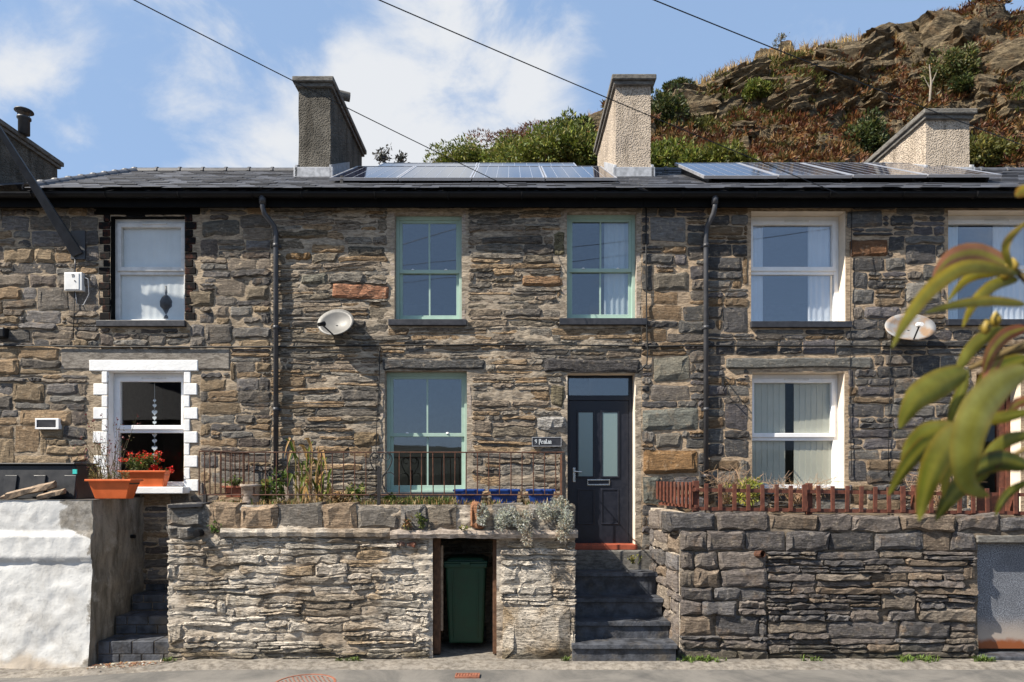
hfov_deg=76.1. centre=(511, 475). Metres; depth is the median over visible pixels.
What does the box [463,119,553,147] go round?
heather clump
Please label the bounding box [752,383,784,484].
vertical blind
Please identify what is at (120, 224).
window
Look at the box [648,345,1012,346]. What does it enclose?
cable
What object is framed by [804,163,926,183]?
solar panel
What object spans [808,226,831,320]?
curtain
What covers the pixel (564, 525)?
silver shrub
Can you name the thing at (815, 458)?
vertical blind
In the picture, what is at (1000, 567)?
metal door
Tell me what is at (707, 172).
solar panel
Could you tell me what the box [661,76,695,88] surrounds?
hill bush
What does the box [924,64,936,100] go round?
dead tree
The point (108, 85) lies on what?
sky
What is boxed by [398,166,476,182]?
solar panel
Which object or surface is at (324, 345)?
cable
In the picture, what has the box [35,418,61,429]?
air vent
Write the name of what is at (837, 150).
heather
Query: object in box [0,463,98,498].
storage box
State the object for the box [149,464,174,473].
geranium
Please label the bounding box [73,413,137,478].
wispy shrub
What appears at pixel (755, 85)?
hill bush
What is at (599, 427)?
door
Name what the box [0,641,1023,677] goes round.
pavement
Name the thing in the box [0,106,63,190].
terraced house
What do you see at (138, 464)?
geranium
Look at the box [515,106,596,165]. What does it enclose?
hill bush
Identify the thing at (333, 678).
manhole cover
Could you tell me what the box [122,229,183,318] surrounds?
net curtain
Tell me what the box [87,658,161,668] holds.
leaf litter
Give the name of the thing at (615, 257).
curtain
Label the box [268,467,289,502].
weed
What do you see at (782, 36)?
sapling
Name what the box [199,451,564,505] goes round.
iron railing
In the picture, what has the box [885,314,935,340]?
satellite dish
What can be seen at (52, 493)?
wood plank
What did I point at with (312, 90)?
overhead wire
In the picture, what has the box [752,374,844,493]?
window
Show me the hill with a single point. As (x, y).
(946, 27)
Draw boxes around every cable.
[0,344,644,347]
[73,291,74,337]
[75,277,88,304]
[375,348,379,498]
[638,208,647,370]
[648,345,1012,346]
[850,213,851,472]
[888,338,890,475]
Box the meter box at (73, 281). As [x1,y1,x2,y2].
[64,272,84,291]
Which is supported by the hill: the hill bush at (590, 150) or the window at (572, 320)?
the hill bush at (590, 150)
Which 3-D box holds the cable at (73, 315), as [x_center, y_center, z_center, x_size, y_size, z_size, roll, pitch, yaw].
[-5.993,-2.213,8.953,0.036,0.644,0.015,0,0,0]
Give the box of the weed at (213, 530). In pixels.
[207,520,221,532]
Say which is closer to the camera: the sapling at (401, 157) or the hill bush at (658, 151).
the sapling at (401, 157)
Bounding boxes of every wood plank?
[4,481,56,499]
[36,488,65,499]
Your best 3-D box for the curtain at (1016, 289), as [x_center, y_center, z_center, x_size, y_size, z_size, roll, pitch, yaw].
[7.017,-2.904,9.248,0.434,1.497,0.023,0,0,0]
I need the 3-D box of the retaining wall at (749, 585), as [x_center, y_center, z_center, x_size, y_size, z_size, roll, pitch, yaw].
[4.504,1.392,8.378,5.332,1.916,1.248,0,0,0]
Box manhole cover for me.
[276,674,335,681]
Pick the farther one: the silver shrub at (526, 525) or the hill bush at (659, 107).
the hill bush at (659, 107)
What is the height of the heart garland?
1.224 m
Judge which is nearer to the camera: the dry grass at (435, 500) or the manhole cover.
the manhole cover
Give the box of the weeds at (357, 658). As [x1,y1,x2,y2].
[161,656,570,660]
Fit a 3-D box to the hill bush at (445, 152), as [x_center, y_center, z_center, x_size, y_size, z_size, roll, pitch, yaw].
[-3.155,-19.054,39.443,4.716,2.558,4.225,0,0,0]
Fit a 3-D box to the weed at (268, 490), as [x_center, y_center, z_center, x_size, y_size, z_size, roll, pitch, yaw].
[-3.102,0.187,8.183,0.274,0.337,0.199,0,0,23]
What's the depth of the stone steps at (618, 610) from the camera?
8.33 m
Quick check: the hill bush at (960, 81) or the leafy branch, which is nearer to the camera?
the leafy branch
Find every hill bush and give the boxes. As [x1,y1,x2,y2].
[421,133,488,162]
[455,142,504,162]
[479,129,522,162]
[488,120,580,162]
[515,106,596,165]
[548,113,596,134]
[566,113,597,165]
[650,135,692,167]
[651,82,691,124]
[652,140,712,167]
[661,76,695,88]
[686,137,760,162]
[741,77,773,102]
[842,106,889,156]
[919,40,989,90]
[944,72,976,95]
[969,130,1023,167]
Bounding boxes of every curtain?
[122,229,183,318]
[604,223,627,314]
[751,226,762,320]
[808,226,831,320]
[948,225,957,318]
[993,225,1023,318]
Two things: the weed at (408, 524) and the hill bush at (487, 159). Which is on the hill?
the hill bush at (487, 159)
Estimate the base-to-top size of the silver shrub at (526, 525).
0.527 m
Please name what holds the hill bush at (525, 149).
on the hill
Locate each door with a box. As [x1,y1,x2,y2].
[567,375,632,542]
[976,374,1009,510]
[977,544,1023,647]
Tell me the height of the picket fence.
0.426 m
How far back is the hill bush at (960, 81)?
35.88 m
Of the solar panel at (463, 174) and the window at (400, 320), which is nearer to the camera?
the window at (400, 320)
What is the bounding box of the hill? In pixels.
[453,2,1023,167]
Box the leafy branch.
[888,185,1023,520]
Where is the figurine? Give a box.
[160,286,171,318]
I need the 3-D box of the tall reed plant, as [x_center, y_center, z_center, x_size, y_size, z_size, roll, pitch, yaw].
[-2.586,-0.057,8.350,0.577,0.892,0.299,0,0,-27]
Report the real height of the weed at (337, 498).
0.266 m
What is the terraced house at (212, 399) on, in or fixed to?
on the ground
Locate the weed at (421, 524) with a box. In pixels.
[414,512,427,528]
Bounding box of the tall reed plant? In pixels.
[284,437,331,503]
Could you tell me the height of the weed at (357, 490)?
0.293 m
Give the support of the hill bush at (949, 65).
on the hill
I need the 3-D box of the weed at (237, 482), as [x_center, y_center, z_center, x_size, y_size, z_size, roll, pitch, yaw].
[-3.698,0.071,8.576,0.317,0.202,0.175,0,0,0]
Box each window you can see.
[96,219,186,326]
[114,373,189,493]
[381,372,466,497]
[388,216,466,325]
[559,215,646,325]
[750,217,852,327]
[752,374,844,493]
[945,216,1023,325]
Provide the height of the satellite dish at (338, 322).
0.397 m
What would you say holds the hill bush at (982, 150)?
on the hill
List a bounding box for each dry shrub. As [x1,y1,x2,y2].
[700,464,762,503]
[762,471,842,504]
[902,470,969,506]
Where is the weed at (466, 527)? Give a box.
[458,524,470,530]
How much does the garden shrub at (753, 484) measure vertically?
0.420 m
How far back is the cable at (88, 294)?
8.93 m
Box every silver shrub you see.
[476,502,488,525]
[493,505,533,546]
[535,495,573,542]
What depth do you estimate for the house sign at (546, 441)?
8.94 m
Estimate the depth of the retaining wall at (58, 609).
7.87 m
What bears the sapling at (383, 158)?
on the hill
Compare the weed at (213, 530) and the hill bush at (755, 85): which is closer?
the weed at (213, 530)
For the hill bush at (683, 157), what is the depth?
32.01 m
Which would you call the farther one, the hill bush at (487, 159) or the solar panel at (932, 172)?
the hill bush at (487, 159)
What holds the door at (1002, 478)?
in the terraced house at (701, 271)
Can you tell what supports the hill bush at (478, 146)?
on the hill
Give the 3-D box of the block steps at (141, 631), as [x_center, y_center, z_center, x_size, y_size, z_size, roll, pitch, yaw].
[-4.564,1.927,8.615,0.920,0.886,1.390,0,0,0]
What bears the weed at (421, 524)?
on the retaining wall at (319, 580)
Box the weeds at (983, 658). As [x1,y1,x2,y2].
[676,653,995,662]
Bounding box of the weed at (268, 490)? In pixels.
[258,478,275,503]
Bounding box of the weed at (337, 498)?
[317,488,354,502]
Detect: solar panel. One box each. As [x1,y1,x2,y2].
[329,166,414,184]
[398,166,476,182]
[472,166,544,184]
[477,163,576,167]
[541,166,616,185]
[675,163,777,182]
[740,163,852,183]
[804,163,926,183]
[868,163,1001,183]
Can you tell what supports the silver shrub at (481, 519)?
on the retaining wall at (319, 580)
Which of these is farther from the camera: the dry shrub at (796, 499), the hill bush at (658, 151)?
the hill bush at (658, 151)
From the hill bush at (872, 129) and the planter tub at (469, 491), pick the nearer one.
the planter tub at (469, 491)
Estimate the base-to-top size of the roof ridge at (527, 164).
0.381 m
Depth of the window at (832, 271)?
9.15 m
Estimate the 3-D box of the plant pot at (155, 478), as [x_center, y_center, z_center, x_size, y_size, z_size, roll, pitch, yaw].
[-4.977,0.039,8.895,0.647,0.225,0.210,0,0,0]
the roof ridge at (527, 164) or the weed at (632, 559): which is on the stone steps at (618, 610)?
the weed at (632, 559)
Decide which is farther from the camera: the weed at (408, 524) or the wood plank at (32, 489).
the wood plank at (32, 489)
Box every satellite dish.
[317,309,353,335]
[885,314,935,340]
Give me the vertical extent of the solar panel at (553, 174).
1.028 m
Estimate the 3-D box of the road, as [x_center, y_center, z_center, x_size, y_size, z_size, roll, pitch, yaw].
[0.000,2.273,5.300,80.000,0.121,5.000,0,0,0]
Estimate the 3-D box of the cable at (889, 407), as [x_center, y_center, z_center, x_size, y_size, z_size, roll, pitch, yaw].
[5.165,-0.945,8.950,0.045,1.891,0.009,0,0,0]
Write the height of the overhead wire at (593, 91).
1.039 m
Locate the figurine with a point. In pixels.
(165, 303)
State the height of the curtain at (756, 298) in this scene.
1.497 m
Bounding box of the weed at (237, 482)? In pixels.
[219,475,242,485]
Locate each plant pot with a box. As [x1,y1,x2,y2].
[84,479,143,498]
[118,470,170,486]
[222,486,240,496]
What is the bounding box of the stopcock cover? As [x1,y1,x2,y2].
[455,673,479,677]
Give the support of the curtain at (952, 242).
hanging from the terraced house at (701, 271)
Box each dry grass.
[212,497,567,504]
[382,493,456,504]
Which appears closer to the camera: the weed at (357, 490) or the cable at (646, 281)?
the weed at (357, 490)
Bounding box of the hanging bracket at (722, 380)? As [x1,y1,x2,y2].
[721,375,730,392]
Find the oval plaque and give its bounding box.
[277,485,289,500]
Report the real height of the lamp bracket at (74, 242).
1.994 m
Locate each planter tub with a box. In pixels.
[453,489,484,504]
[489,489,519,503]
[526,489,554,503]
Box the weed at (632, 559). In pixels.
[627,554,641,563]
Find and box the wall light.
[0,327,9,338]
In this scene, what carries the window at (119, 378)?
in the terraced house at (212, 399)
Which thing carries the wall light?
attached to the terraced house at (212, 399)
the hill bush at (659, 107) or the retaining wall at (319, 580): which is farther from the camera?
the hill bush at (659, 107)
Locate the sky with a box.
[0,0,1023,177]
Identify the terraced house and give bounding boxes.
[0,76,366,591]
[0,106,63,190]
[263,74,656,640]
[625,108,1023,549]
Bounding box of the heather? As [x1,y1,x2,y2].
[600,0,1023,167]
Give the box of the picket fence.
[656,481,1023,514]
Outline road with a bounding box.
[0,670,1023,681]
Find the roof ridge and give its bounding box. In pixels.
[379,163,477,165]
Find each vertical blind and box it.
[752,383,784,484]
[794,383,830,484]
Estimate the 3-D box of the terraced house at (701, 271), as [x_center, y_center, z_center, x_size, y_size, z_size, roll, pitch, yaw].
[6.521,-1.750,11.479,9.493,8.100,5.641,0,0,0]
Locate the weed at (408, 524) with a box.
[401,516,413,529]
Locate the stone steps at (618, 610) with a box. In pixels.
[571,550,676,660]
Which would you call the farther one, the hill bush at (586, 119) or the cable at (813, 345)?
the hill bush at (586, 119)
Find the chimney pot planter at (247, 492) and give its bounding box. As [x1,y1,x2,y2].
[240,484,261,504]
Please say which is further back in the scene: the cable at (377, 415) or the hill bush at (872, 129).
the hill bush at (872, 129)
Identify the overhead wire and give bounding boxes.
[134,0,514,189]
[379,0,838,193]
[654,0,1023,145]
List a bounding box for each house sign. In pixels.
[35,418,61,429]
[532,437,560,445]
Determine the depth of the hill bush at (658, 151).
32.52 m
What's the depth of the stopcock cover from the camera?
7.25 m
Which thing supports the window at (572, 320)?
in the terraced house at (443, 262)
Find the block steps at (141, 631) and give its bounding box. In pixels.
[98,584,169,663]
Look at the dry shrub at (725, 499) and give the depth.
8.57 m
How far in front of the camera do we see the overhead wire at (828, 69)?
6.57 m
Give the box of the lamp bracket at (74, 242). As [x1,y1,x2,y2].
[0,126,86,259]
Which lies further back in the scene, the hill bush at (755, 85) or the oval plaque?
the hill bush at (755, 85)
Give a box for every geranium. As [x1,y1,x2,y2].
[120,450,164,469]
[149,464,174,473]
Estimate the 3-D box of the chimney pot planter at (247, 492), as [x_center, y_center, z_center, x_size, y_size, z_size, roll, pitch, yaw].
[-3.248,0.265,8.140,0.260,0.325,0.256,0,0,0]
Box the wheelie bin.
[443,554,488,642]
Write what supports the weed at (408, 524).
on the retaining wall at (319, 580)
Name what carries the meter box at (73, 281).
attached to the terraced house at (212, 399)
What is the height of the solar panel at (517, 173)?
1.028 m
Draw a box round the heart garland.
[152,382,156,460]
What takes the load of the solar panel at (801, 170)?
on the terraced house at (701, 271)
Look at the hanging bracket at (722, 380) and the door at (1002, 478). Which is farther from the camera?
the door at (1002, 478)
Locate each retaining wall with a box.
[0,497,144,668]
[166,501,577,660]
[649,508,1023,660]
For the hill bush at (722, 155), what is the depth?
31.50 m
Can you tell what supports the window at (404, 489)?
in the terraced house at (443, 262)
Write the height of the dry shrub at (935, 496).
0.547 m
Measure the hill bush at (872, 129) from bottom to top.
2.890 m
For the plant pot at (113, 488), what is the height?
0.242 m
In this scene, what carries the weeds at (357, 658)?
on the pavement
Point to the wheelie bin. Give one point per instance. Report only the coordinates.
(466, 574)
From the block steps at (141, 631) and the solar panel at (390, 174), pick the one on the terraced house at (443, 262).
the solar panel at (390, 174)
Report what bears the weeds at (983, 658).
on the pavement
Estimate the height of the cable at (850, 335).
3.677 m
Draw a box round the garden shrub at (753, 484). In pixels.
[722,476,762,507]
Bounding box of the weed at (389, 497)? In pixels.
[369,492,399,502]
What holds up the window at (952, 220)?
in the terraced house at (701, 271)
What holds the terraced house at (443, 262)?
on the ground
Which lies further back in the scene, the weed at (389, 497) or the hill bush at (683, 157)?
the hill bush at (683, 157)
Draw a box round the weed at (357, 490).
[346,481,366,501]
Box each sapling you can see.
[372,142,391,164]
[393,150,409,162]
[772,32,789,55]

